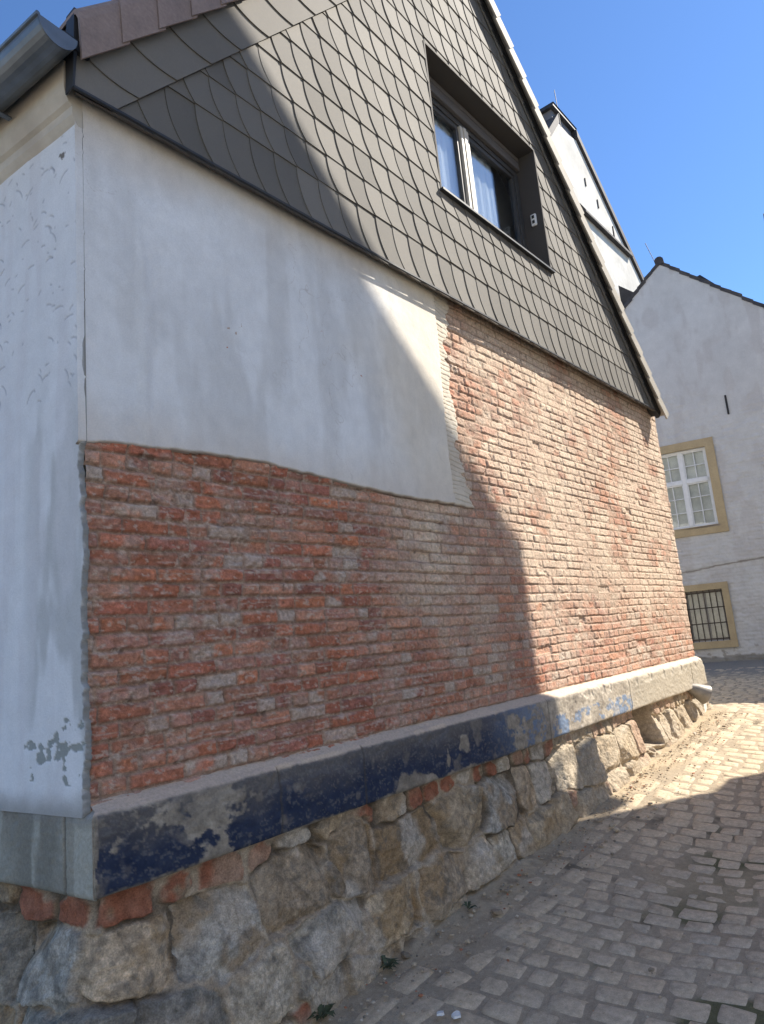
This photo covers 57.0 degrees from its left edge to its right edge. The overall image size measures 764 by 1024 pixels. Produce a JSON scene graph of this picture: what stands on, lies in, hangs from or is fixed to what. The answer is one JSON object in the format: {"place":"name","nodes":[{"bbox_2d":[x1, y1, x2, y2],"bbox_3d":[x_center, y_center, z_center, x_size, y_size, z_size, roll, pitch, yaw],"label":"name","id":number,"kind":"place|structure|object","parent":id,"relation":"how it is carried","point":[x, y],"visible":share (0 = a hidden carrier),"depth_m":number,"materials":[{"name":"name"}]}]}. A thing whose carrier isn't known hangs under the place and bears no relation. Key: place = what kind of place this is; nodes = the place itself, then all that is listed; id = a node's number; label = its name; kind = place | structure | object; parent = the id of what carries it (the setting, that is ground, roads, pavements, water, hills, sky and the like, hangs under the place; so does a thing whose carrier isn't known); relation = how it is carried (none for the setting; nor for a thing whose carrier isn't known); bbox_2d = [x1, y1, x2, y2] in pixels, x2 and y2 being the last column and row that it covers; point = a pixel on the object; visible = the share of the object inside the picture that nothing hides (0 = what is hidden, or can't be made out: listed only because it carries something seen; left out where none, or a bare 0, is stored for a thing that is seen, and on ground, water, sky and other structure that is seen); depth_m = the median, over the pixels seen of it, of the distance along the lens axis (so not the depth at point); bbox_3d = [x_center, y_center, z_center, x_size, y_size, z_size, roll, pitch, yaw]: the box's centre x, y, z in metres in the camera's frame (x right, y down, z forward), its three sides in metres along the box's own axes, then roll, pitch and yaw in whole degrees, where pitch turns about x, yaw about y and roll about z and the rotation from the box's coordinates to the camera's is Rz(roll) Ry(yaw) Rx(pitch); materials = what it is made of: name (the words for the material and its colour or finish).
{"place":"outdoors","nodes":[
{"label":"outdoors","id":0,"kind":"place"},
{"bbox_2d":[0,0,763,303],"label":"sky","id":1,"kind":"structure","parent":0,"point":[664,99],"materials":[{"name":"blue"}]},
{"bbox_2d":[314,659,763,1023],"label":"ground","id":2,"kind":"structure","parent":0,"point":[373,989],"depth_m":4.37,"materials":[{"name":"grey stone"}]},
{"bbox_2d":[307,1003,335,1020],"bbox_3d":[-0.295,2.435,3.425,0.142,0.042,0.152,-5,-11,-3],"label":"weed","id":3,"kind":"object","parent":2,"relation":"on","point":[322,1010],"visible":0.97,"depth_m":3.42,"materials":[{"name":"green plant"}]},
{"bbox_2d":[0,0,711,1023],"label":"brick house","id":4,"kind":"structure","parent":2,"relation":"on","point":[346,642],"depth_m":4.16,"materials":[{"name":"brick"}]},
{"bbox_2d":[423,40,555,273],"bbox_3d":[1.007,-3.431,7.155,0.372,1.541,2.135,-14,-13,38],"label":"window","id":5,"kind":"structure","parent":4,"relation":"in","point":[464,162],"depth_m":7.40,"materials":[{"name":"metal"}]},
{"bbox_2d":[379,955,399,969],"bbox_3d":[0.044,2.449,3.829,0.116,0.040,0.151,-5,-11,0],"label":"weed","id":6,"kind":"object","parent":2,"relation":"on","point":[392,962],"visible":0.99,"depth_m":3.82,"materials":[{"name":"green plant"}]},
{"bbox_2d":[437,1011,443,1015],"bbox_3d":[0.280,2.405,3.375,0.037,0.015,0.041,-5,-11,-1],"label":"plaster scrap","id":7,"kind":"object","parent":2,"relation":"on","point":[440,1013],"visible":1,"depth_m":3.36,"materials":[{"name":"white paint"}]},
{"bbox_2d":[461,901,476,909],"bbox_3d":[0.559,2.463,4.412,0.127,0.028,0.108,-14,-13,38],"label":"weed","id":8,"kind":"object","parent":2,"relation":"on","point":[469,904],"visible":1,"depth_m":4.41,"materials":[{"name":"green plant"}]},
{"bbox_2d":[353,667,763,1023],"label":"cobblestones","id":9,"kind":"structure","parent":2,"relation":"on","point":[509,1013],"depth_m":4.12,"materials":[{"name":"grey stone"}]},
{"bbox_2d":[451,1010,460,1018],"bbox_3d":[0.356,2.397,3.353,0.045,0.016,0.054,-14,-13,38],"label":"plaster scrap","id":10,"kind":"object","parent":9,"relation":"on","point":[456,1014],"visible":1,"depth_m":3.35,"materials":[{"name":"white paint"}]},
{"bbox_2d":[319,711,762,1023],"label":"stone crumbs","id":11,"kind":"object","parent":9,"relation":"on","point":[404,954],"visible":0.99,"depth_m":4.67,"materials":[{"name":"grey stone"}]},
{"bbox_2d":[539,90,643,305],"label":"tall gable house","id":12,"kind":"structure","parent":2,"relation":"on","point":[621,263],"depth_m":25.62,"materials":[{"name":"paint"}]},
{"bbox_2d":[624,243,763,662],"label":"white house","id":13,"kind":"structure","parent":2,"relation":"on","point":[700,339],"depth_m":16.50,"materials":[{"name":"paint"}]},
{"bbox_2d":[660,437,728,538],"bbox_3d":[7.232,-0.533,16.750,1.530,2.250,0.200,-11,-12,28],"label":"window","id":14,"kind":"structure","parent":13,"relation":"in","point":[695,495],"depth_m":16.69,"materials":[{"name":"white wood"}]},
{"bbox_2d":[683,581,738,649],"bbox_3d":[7.492,2.396,16.209,1.090,1.470,0.200,-11,-12,28],"label":"window","id":15,"kind":"structure","parent":13,"relation":"in","point":[709,607],"depth_m":16.20,"materials":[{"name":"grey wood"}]}
]}

